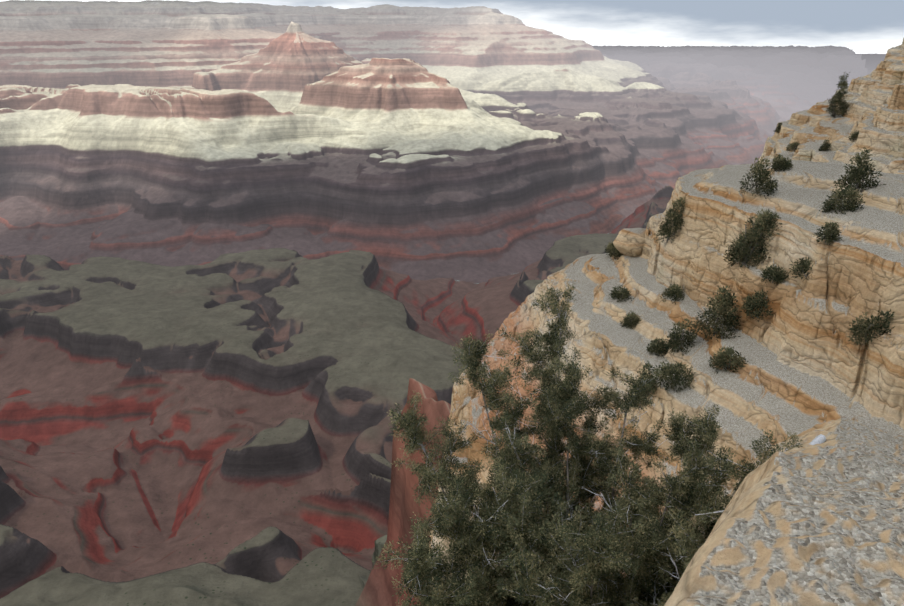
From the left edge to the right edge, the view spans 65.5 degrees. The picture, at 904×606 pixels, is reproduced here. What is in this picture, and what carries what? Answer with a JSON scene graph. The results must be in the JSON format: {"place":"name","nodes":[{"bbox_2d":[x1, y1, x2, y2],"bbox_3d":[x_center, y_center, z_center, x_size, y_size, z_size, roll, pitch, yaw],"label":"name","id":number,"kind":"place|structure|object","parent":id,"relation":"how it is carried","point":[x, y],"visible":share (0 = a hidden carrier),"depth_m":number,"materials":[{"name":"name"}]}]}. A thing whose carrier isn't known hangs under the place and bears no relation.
{"place":"outdoors","nodes":[
{"label":"outdoors","id":0,"kind":"place"},
{"bbox_2d":[0,0,885,605],"bbox_3d":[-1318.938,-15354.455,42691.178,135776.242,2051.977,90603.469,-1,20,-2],"label":"canyon terrain","id":1,"kind":"structure","parent":0,"point":[242,250],"depth_m":4687.65,"materials":[{"name":"brown stone"}]},
{"bbox_2d":[0,0,903,53],"label":"sky","id":2,"kind":"structure","parent":0,"point":[860,26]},
{"bbox_2d":[425,38,903,605],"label":"cliff","id":3,"kind":"structure","parent":0,"point":[815,524],"depth_m":17.35,"materials":[{"name":"stone"}]},
{"bbox_2d":[371,282,825,605],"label":"juniper tree","id":4,"kind":"object","parent":3,"relation":"on","point":[626,546],"depth_m":6.25,"materials":[{"name":"green plant"}]},
{"bbox_2d":[613,228,645,256],"bbox_3d":[6.957,-2.227,26.658,1.729,1.290,1.353,-1,23,-38],"label":"rim boulder","id":5,"kind":"object","parent":3,"relation":"on","point":[630,242],"visible":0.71,"depth_m":26.10,"materials":[{"name":"stone"}]}
]}

